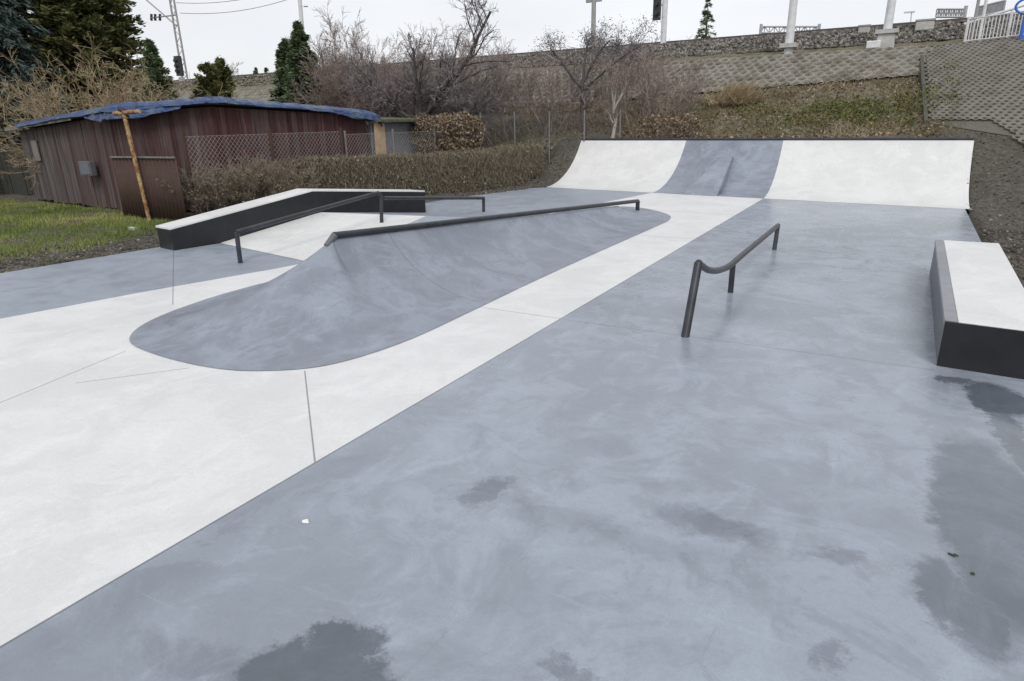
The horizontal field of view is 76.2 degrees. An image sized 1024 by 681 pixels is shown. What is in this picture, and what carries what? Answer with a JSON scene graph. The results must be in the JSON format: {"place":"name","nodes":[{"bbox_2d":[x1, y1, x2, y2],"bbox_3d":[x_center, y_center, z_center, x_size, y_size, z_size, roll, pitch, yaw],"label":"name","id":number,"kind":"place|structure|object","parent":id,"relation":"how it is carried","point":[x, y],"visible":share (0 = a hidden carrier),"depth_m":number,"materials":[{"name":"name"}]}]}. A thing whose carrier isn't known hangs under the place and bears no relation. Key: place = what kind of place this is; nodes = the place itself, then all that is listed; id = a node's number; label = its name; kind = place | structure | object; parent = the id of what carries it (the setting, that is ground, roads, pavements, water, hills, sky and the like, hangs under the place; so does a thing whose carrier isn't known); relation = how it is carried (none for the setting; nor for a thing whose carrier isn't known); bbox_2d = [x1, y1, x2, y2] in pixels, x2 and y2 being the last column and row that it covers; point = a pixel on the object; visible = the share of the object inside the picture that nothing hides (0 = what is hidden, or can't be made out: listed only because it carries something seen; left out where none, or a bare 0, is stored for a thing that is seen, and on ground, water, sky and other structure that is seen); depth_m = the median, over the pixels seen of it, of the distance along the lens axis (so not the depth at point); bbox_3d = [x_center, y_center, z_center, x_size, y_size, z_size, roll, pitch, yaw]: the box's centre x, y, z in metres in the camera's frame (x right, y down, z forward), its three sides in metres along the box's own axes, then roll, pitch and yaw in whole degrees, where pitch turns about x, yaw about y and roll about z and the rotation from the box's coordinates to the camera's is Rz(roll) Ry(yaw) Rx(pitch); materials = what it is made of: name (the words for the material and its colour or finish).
{"place":"outdoors","nodes":[
{"label":"outdoors","id":0,"kind":"place"},
{"bbox_2d":[183,0,284,13],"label":"overhead wire","id":1,"kind":"object","parent":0,"point":[231,11],"visible":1,"depth_m":46.62,"materials":[{"name":"grey metal"}]},
{"bbox_2d":[0,193,762,645],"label":"white concrete floor","id":2,"kind":"structure","parent":0,"point":[120,453],"depth_m":4.85,"materials":[{"name":"white concrete"}]},
{"bbox_2d":[129,199,670,370],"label":"spine ramp","id":3,"kind":"structure","parent":2,"relation":"on","point":[339,296],"depth_m":7.26,"materials":[{"name":"grey concrete"}]},
{"bbox_2d":[0,199,1023,680],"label":"grey concrete floor","id":4,"kind":"structure","parent":0,"point":[798,455],"depth_m":3.45,"materials":[{"name":"grey concrete"}]},
{"bbox_2d":[681,223,779,337],"bbox_3d":[2.891,-1.051,8.153,0.078,0.727,4.995,10,21,29],"label":"dipped rail","id":5,"kind":"object","parent":4,"relation":"on","point":[699,265],"visible":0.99,"depth_m":6.57,"materials":[{"name":"metal"}]},
{"bbox_2d":[930,240,1023,379],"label":"concrete ledge","id":6,"kind":"object","parent":4,"relation":"on","point":[977,292],"visible":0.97,"depth_m":5.63,"materials":[{"name":"white concrete"}]},
{"bbox_2d":[0,21,1023,281],"bbox_3d":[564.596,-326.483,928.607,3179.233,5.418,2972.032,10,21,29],"label":"ground","id":7,"kind":"structure","parent":0,"point":[1000,199],"depth_m":19.70,"materials":[{"name":"green plant"}]},
{"bbox_2d":[0,144,34,194],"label":"board fence","id":8,"kind":"object","parent":7,"relation":"on","point":[14,183],"visible":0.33,"depth_m":21.21,"materials":[{"name":"grey wood"}]},
{"bbox_2d":[0,0,78,178],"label":"spruce tree","id":9,"kind":"object","parent":7,"relation":"on","point":[11,35],"visible":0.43,"depth_m":22.22,"materials":[{"name":"green plant"}]},
{"bbox_2d":[0,234,157,272],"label":"sparse weeds","id":10,"kind":"object","parent":7,"relation":"on","point":[75,252],"visible":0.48,"depth_m":11.23,"materials":[{"name":"green plant"}]},
{"bbox_2d":[6,0,163,116],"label":"cypress tree","id":11,"kind":"object","parent":7,"relation":"on","point":[68,23],"visible":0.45,"depth_m":23.44,"materials":[{"name":"green plant"}]},
{"bbox_2d":[0,33,177,189],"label":"dry bramble","id":12,"kind":"object","parent":7,"relation":"on","point":[27,110],"visible":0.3,"depth_m":19.88,"materials":[{"name":"plant"}]},
{"bbox_2d":[0,197,193,259],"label":"grass","id":13,"kind":"structure","parent":7,"relation":"on","point":[109,221],"depth_m":14.09,"materials":[{"name":"green plant"}]},
{"bbox_2d":[0,43,242,176],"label":"dry bramble","id":14,"kind":"object","parent":7,"relation":"on","point":[140,88],"visible":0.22,"depth_m":19.81,"materials":[{"name":"plant"}]},
{"bbox_2d":[112,108,150,220],"bbox_3d":[-8.234,-3.830,14.405,0.983,2.482,0.246,10,21,29],"label":"rusty post","id":15,"kind":"object","parent":7,"relation":"on","point":[124,114],"visible":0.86,"depth_m":14.34,"materials":[{"name":"brown metal"}]},
{"bbox_2d":[109,156,186,220],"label":"corrugated gate","id":16,"kind":"structure","parent":7,"relation":"on","point":[164,202],"depth_m":14.67,"materials":[{"name":"metal"}]},
{"bbox_2d":[133,38,179,101],"bbox_3d":[-12.108,-7.750,22.412,2.950,4.838,2.769,-2,19,-3],"label":"young conifer","id":17,"kind":"object","parent":7,"relation":"on","point":[155,69],"visible":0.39,"depth_m":21.90,"materials":[{"name":"green plant"}]},
{"bbox_2d":[146,0,188,79],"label":"catenary mast","id":18,"kind":"object","parent":7,"relation":"on","point":[155,17],"visible":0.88,"depth_m":47.89,"materials":[{"name":"grey metal"}]},
{"bbox_2d":[176,0,236,3],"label":"overhead wire","id":19,"kind":"object","parent":18,"relation":"hanging from","point":[210,2],"visible":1,"depth_m":46.20,"materials":[{"name":"grey metal"}]},
{"bbox_2d":[173,56,184,80],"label":"railway signal","id":20,"kind":"object","parent":7,"relation":"on","point":[178,65],"visible":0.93,"depth_m":47.97,"materials":[{"name":"metal"}]},
{"bbox_2d":[4,103,367,210],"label":"garden shed","id":21,"kind":"structure","parent":7,"relation":"on","point":[61,148],"depth_m":16.66,"materials":[{"name":"brown wood"}]},
{"bbox_2d":[78,161,97,175],"bbox_3d":[-10.772,-4.363,16.569,0.520,0.360,0.175,10,21,29],"label":"meter box","id":22,"kind":"object","parent":21,"relation":"attached to","point":[87,168],"visible":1,"depth_m":16.46,"materials":[{"name":"grey metal"}]},
{"bbox_2d":[16,96,229,126],"bbox_3d":[-10.318,-5.791,16.597,7.678,0.595,2.060,10,21,29],"label":"tarp","id":23,"kind":"object","parent":21,"relation":"on","point":[123,106],"visible":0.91,"depth_m":15.06,"materials":[{"name":"blue plastic"}]},
{"bbox_2d":[84,105,180,122],"bbox_3d":[-8.979,-5.259,15.122,2.774,0.391,0.673,4,19,15],"label":"tarp","id":24,"kind":"object","parent":21,"relation":"hanging from","point":[99,117],"visible":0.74,"depth_m":14.93,"materials":[{"name":"blue plastic"}]},
{"bbox_2d":[220,96,382,126],"bbox_3d":[-5.706,-6.103,17.557,1.143,0.793,5.065,12,23,33],"label":"tarp","id":25,"kind":"object","parent":21,"relation":"on","point":[359,114],"visible":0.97,"depth_m":17.55,"materials":[{"name":"blue plastic"}]},
{"bbox_2d":[155,159,252,213],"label":"twiggy bush","id":26,"kind":"object","parent":7,"relation":"on","point":[209,190],"visible":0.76,"depth_m":14.78,"materials":[{"name":"brown plant"}]},
{"bbox_2d":[189,61,219,98],"bbox_3d":[-11.268,-8.362,25.023,2.055,4.367,2.326,10,21,29],"label":"young conifer","id":27,"kind":"object","parent":7,"relation":"on","point":[202,82],"visible":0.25,"depth_m":24.29,"materials":[{"name":"green plant"}]},
{"bbox_2d":[207,55,235,97],"bbox_3d":[-10.802,-8.430,24.914,1.856,4.541,1.889,10,21,29],"label":"young conifer","id":28,"kind":"object","parent":7,"relation":"on","point":[222,72],"visible":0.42,"depth_m":24.22,"materials":[{"name":"green plant"}]},
{"bbox_2d":[180,152,279,209],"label":"twiggy bush","id":29,"kind":"object","parent":7,"relation":"on","point":[255,186],"visible":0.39,"depth_m":15.14,"materials":[{"name":"brown plant"}]},
{"bbox_2d":[226,62,243,74],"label":"distant bare tree","id":30,"kind":"object","parent":7,"relation":"on","point":[233,73],"visible":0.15,"depth_m":56.09,"materials":[{"name":"brown plant"}]},
{"bbox_2d":[198,149,292,205],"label":"twiggy bush","id":31,"kind":"object","parent":7,"relation":"on","point":[272,182],"visible":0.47,"depth_m":15.23,"materials":[{"name":"brown plant"}]},
{"bbox_2d":[180,128,344,214],"bbox_3d":[-5.898,-4.170,16.242,0.088,2.050,4.418,12,23,35],"label":"chain link fence","id":32,"kind":"object","parent":7,"relation":"on","point":[187,159],"visible":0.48,"depth_m":15.46,"materials":[{"name":"metal"}]},
{"bbox_2d":[267,37,292,102],"bbox_3d":[-9.078,-9.671,26.986,2.672,5.248,2.623,10,21,29],"label":"spruce tree","id":33,"kind":"object","parent":7,"relation":"on","point":[282,51],"visible":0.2,"depth_m":26.19,"materials":[{"name":"green plant"}]},
{"bbox_2d":[244,154,324,197],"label":"twiggy bush","id":34,"kind":"object","parent":7,"relation":"on","point":[288,178],"visible":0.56,"depth_m":15.83,"materials":[{"name":"brown plant"}]},
{"bbox_2d":[298,0,307,31],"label":"utility pole","id":35,"kind":"object","parent":7,"relation":"on","point":[300,8],"visible":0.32,"depth_m":50.19,"materials":[{"name":"grey concrete"}]},
{"bbox_2d":[279,20,330,105],"bbox_3d":[-7.881,-9.429,25.699,3.136,5.770,3.074,10,21,29],"label":"spruce tree","id":36,"kind":"object","parent":7,"relation":"on","point":[299,39],"visible":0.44,"depth_m":24.91,"materials":[{"name":"green plant"}]},
{"bbox_2d":[0,187,647,318],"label":"grey concrete apron","id":37,"kind":"object","parent":7,"relation":"on","point":[35,289],"visible":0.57,"depth_m":9.87,"materials":[{"name":"grey concrete"}]},
{"bbox_2d":[156,188,425,250],"bbox_3d":[-4.159,-2.665,13.251,0.683,0.782,5.720,15,25,40],"label":"grind ledge","id":38,"kind":"object","parent":37,"relation":"on","point":[218,226],"visible":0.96,"depth_m":12.44,"materials":[{"name":"black concrete"}]},
{"bbox_2d":[234,191,484,262],"bbox_3d":[-2.365,-2.453,12.432,0.212,0.834,6.504,11,22,32],"label":"bent rail","id":39,"kind":"object","parent":37,"relation":"on","point":[237,232],"visible":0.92,"depth_m":11.54,"materials":[{"name":"metal"}]},
{"bbox_2d":[222,212,507,260],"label":"bank ramp","id":40,"kind":"structure","parent":37,"relation":"on","point":[304,238],"depth_m":12.13,"materials":[{"name":"white concrete"}]},
{"bbox_2d":[256,30,396,97],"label":"bare shrub","id":41,"kind":"object","parent":7,"relation":"on","point":[385,41],"visible":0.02,"depth_m":28.03,"materials":[{"name":"brown plant"}]},
{"bbox_2d":[289,14,417,151],"bbox_3d":[-6.426,-9.780,26.033,5.551,5.828,6.523,-11,21,-27],"label":"bare shrub","id":42,"kind":"object","parent":7,"relation":"on","point":[324,94],"visible":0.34,"depth_m":23.98,"materials":[{"name":"brown plant"}]},
{"bbox_2d":[283,2,458,151],"bbox_3d":[-5.619,-10.574,26.442,6.862,5.868,7.458,-5,19,-11],"label":"bare shrub","id":43,"kind":"object","parent":7,"relation":"on","point":[354,39],"visible":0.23,"depth_m":24.83,"materials":[{"name":"brown plant"}]},
{"bbox_2d":[306,44,455,154],"bbox_3d":[-5.338,-9.499,26.558,6.478,4.644,6.499,10,21,29],"label":"bare shrub","id":44,"kind":"object","parent":7,"relation":"on","point":[367,126],"visible":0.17,"depth_m":24.95,"materials":[{"name":"brown plant"}]},
{"bbox_2d":[304,38,472,135],"bbox_3d":[-4.857,-9.639,25.953,6.677,4.591,6.135,10,21,29],"label":"bare shrub","id":45,"kind":"object","parent":7,"relation":"on","point":[395,75],"visible":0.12,"depth_m":24.91,"materials":[{"name":"brown plant"}]},
{"bbox_2d":[343,128,435,155],"bbox_3d":[-3.457,-5.239,19.296,0.059,1.920,3.539,13,23,36],"label":"chain link fence","id":46,"kind":"object","parent":7,"relation":"on","point":[393,144],"visible":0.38,"depth_m":19.03,"materials":[{"name":"metal"}]},
{"bbox_2d":[365,117,436,154],"bbox_3d":[-3.947,-6.066,20.966,1.950,2.180,2.950,10,21,29],"label":"lean to","id":47,"kind":"object","parent":7,"relation":"on","point":[397,124],"visible":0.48,"depth_m":20.01,"materials":[{"name":"brown wood"}]},
{"bbox_2d":[292,142,547,194],"bbox_3d":[-2.328,-4.970,19.351,8.746,1.622,1.487,-17,25,-40],"label":"trimmed hedge","id":48,"kind":"object","parent":7,"relation":"on","point":[454,171],"visible":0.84,"depth_m":18.99,"materials":[{"name":"brown plant"}]},
{"bbox_2d":[340,0,516,140],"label":"bare fruit tree","id":49,"kind":"object","parent":7,"relation":"on","point":[439,93],"visible":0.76,"depth_m":22.02,"materials":[{"name":"brown plant"}]},
{"bbox_2d":[409,111,486,153],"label":"beech bush","id":50,"kind":"object","parent":7,"relation":"on","point":[459,126],"visible":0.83,"depth_m":20.42,"materials":[{"name":"brown plant"}]},
{"bbox_2d":[396,23,537,134],"bbox_3d":[-1.914,-10.431,25.976,5.609,4.573,6.010,-2,19,-2],"label":"bare shrub","id":51,"kind":"object","parent":7,"relation":"on","point":[477,67],"visible":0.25,"depth_m":24.44,"materials":[{"name":"brown plant"}]},
{"bbox_2d":[404,56,542,148],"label":"bare shrub","id":52,"kind":"object","parent":7,"relation":"on","point":[488,118],"visible":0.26,"depth_m":23.72,"materials":[{"name":"brown plant"}]},
{"bbox_2d":[407,100,579,147],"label":"slope weeds","id":53,"kind":"object","parent":7,"relation":"on","point":[558,104],"visible":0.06,"depth_m":25.84,"materials":[{"name":"brown plant"}]},
{"bbox_2d":[0,124,1023,286],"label":"soil clods","id":54,"kind":"object","parent":7,"relation":"on","point":[984,232],"visible":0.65,"depth_m":11.39,"materials":[{"name":"brown soil"}]},
{"bbox_2d":[445,56,593,145],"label":"bare shrub","id":55,"kind":"object","parent":7,"relation":"on","point":[518,106],"visible":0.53,"depth_m":24.41,"materials":[{"name":"brown plant"}]},
{"bbox_2d":[479,109,620,161],"bbox_3d":[1.251,-6.784,21.945,4.727,1.759,0.048,2,19,9],"label":"wire fence","id":56,"kind":"object","parent":7,"relation":"on","point":[549,128],"visible":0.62,"depth_m":21.86,"materials":[{"name":"grey metal"}]},
{"bbox_2d":[494,38,642,132],"bbox_3d":[1.973,-9.468,23.957,4.534,3.486,5.169,10,21,29],"label":"bare shrub","id":57,"kind":"object","parent":7,"relation":"on","point":[532,84],"visible":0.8,"depth_m":23.82,"materials":[{"name":"brown plant"}]},
{"bbox_2d":[163,15,1021,89],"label":"ballast","id":58,"kind":"structure","parent":7,"relation":"on","point":[907,33],"depth_m":27.21,"materials":[{"name":"gravel"}]},
{"bbox_2d":[172,13,1021,81],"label":"railway track","id":59,"kind":"structure","parent":58,"relation":"on","point":[780,33],"depth_m":29.04,"materials":[{"name":"brown metal"}]},
{"bbox_2d":[858,24,871,32],"bbox_3d":[14.071,-12.398,26.090,0.454,0.360,0.432,10,21,29],"label":"relay box","id":60,"kind":"object","parent":58,"relation":"on","point":[864,28],"visible":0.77,"depth_m":25.92,"materials":[{"name":"concrete"}]},
{"bbox_2d":[915,18,935,30],"bbox_3d":[15.808,-12.066,25.008,0.670,0.400,0.540,10,21,29],"label":"relay box","id":61,"kind":"object","parent":58,"relation":"on","point":[925,24],"visible":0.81,"depth_m":24.80,"materials":[{"name":"concrete"}]},
{"bbox_2d":[586,0,601,45],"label":"utility pole","id":62,"kind":"object","parent":7,"relation":"on","point":[593,13],"visible":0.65,"depth_m":33.73,"materials":[{"name":"grey concrete"}]},
{"bbox_2d":[530,11,662,133],"bbox_3d":[2.954,-9.012,22.329,4.282,3.816,2.698,10,21,29],"label":"bare tree","id":63,"kind":"object","parent":7,"relation":"on","point":[612,45],"visible":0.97,"depth_m":22.07,"materials":[{"name":"brown plant"}]},
{"bbox_2d":[598,51,637,137],"bbox_3d":[3.411,-7.887,21.113,1.315,2.658,0.997,2,19,9],"label":"pale sapling","id":64,"kind":"object","parent":7,"relation":"on","point":[619,104],"visible":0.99,"depth_m":21.03,"materials":[{"name":"beige plant"}]},
{"bbox_2d":[573,33,687,121],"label":"bare shrub","id":65,"kind":"object","parent":7,"relation":"on","point":[643,71],"visible":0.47,"depth_m":23.63,"materials":[{"name":"brown plant"}]},
{"bbox_2d":[587,36,714,136],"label":"bare shrub","id":66,"kind":"object","parent":7,"relation":"on","point":[653,82],"visible":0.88,"depth_m":21.92,"materials":[{"name":"brown plant"}]},
{"bbox_2d":[653,0,667,43],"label":"signal mast","id":67,"kind":"object","parent":7,"relation":"on","point":[657,4],"visible":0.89,"depth_m":30.52,"materials":[{"name":"white metal"}]},
{"bbox_2d":[634,112,706,137],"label":"beech bush","id":68,"kind":"object","parent":7,"relation":"on","point":[680,127],"visible":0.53,"depth_m":20.73,"materials":[{"name":"brown plant"}]},
{"bbox_2d":[695,0,716,38],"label":"sparse spruce","id":69,"kind":"object","parent":7,"relation":"on","point":[707,18],"visible":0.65,"depth_m":36.61,"materials":[{"name":"green plant"}]},
{"bbox_2d":[472,67,951,142],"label":"dry stalks","id":70,"kind":"object","parent":7,"relation":"on","point":[825,84],"visible":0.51,"depth_m":21.95,"materials":[{"name":"plant"}]},
{"bbox_2d":[493,57,960,151],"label":"dry leaf litter","id":71,"kind":"object","parent":7,"relation":"on","point":[808,136],"visible":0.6,"depth_m":21.70,"materials":[{"name":"brown plant"}]},
{"bbox_2d":[704,78,779,105],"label":"straw tuft","id":72,"kind":"object","parent":7,"relation":"on","point":[738,95],"visible":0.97,"depth_m":22.82,"materials":[{"name":"beige plant"}]},
{"bbox_2d":[548,137,974,212],"bbox_3d":[6.286,-4.732,18.333,11.239,1.767,3.865,12,23,34],"label":"quarter pipe","id":73,"kind":"object","parent":7,"relation":"on","point":[920,171],"visible":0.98,"depth_m":17.52,"materials":[{"name":"white concrete"}]},
{"bbox_2d":[779,0,797,54],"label":"light pole","id":74,"kind":"object","parent":7,"relation":"on","point":[788,45],"visible":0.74,"depth_m":25.26,"materials":[{"name":"concrete"}]},
{"bbox_2d":[759,24,820,33],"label":"line gantry","id":75,"kind":"object","parent":7,"relation":"on","point":[783,27],"visible":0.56,"depth_m":51.80,"materials":[{"name":"metal"}]},
{"bbox_2d":[567,39,1023,137],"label":"slope weeds","id":76,"kind":"object","parent":7,"relation":"on","point":[760,117],"visible":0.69,"depth_m":21.09,"materials":[{"name":"plant"}]},
{"bbox_2d":[711,72,1002,134],"bbox_3d":[10.566,-7.562,21.006,8.211,1.776,3.353,10,21,29],"label":"ground ivy","id":77,"kind":"object","parent":7,"relation":"on","point":[860,112],"visible":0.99,"depth_m":20.71,"materials":[{"name":"green plant"}]},
{"bbox_2d":[866,40,880,48],"bbox_3d":[13.258,-10.846,23.947,0.460,0.260,0.300,10,21,29],"label":"cable marker","id":78,"kind":"object","parent":7,"relation":"on","point":[873,44],"visible":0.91,"depth_m":23.82,"materials":[{"name":"white concrete"}]},
{"bbox_2d":[875,0,898,47],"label":"light pole","id":79,"kind":"object","parent":7,"relation":"on","point":[886,34],"visible":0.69,"depth_m":23.74,"materials":[{"name":"concrete"}]},
{"bbox_2d":[920,52,927,123],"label":"slope kerb","id":80,"kind":"structure","parent":7,"relation":"on","point":[922,79],"depth_m":20.45,"materials":[{"name":"grey concrete"}]},
{"bbox_2d":[935,6,967,17],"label":"line gantry","id":81,"kind":"object","parent":7,"relation":"on","point":[964,12],"visible":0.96,"depth_m":42.34,"materials":[{"name":"metal"}]},
{"bbox_2d":[924,46,1022,135],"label":"slope bed","id":82,"kind":"object","parent":7,"relation":"on","point":[994,127],"visible":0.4,"depth_m":17.19,"materials":[{"name":"grey concrete"}]},
{"bbox_2d":[977,0,1006,16],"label":"platform railing","id":83,"kind":"object","parent":7,"relation":"on","point":[995,7],"visible":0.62,"depth_m":28.50,"materials":[{"name":"metal"}]},
{"bbox_2d":[964,0,1023,40],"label":"gate posts","id":84,"kind":"object","parent":7,"relation":"on","point":[984,9],"visible":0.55,"depth_m":22.39,"materials":[{"name":"white metal"}]},
{"bbox_2d":[13,0,1023,79],"label":"sky","id":85,"kind":"structure","parent":0,"point":[251,37],"materials":[{"name":"white"}]},
{"bbox_2d":[172,45,932,106],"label":"slope paving","id":86,"kind":"structure","parent":0,"point":[881,62],"depth_m":24.49,"materials":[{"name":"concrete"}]},
{"bbox_2d":[904,11,914,21],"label":"lamp","id":87,"kind":"object","parent":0,"point":[911,12],"visible":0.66,"depth_m":47.37,"materials":[{"name":"grey metal"}]},
{"bbox_2d":[924,36,1023,142],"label":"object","id":88,"kind":"structure","parent":0,"point":[982,50],"depth_m":19.05,"materials":[{"name":"grey concrete"}]},
{"bbox_2d":[1014,0,1023,39],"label":"blue barrier","id":89,"kind":"object","parent":88,"relation":"on","point":[1022,24],"visible":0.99,"depth_m":19.93,"materials":[{"name":"metal"}]},
{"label":"upper path","id":90,"kind":"structure","parent":0,"visible":0},
{"bbox_2d":[963,10,1023,41],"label":"bar fence","id":91,"kind":"object","parent":90,"relation":"on","point":[1012,12],"visible":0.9,"depth_m":21.17,"materials":[{"name":"white metal"}]}
]}

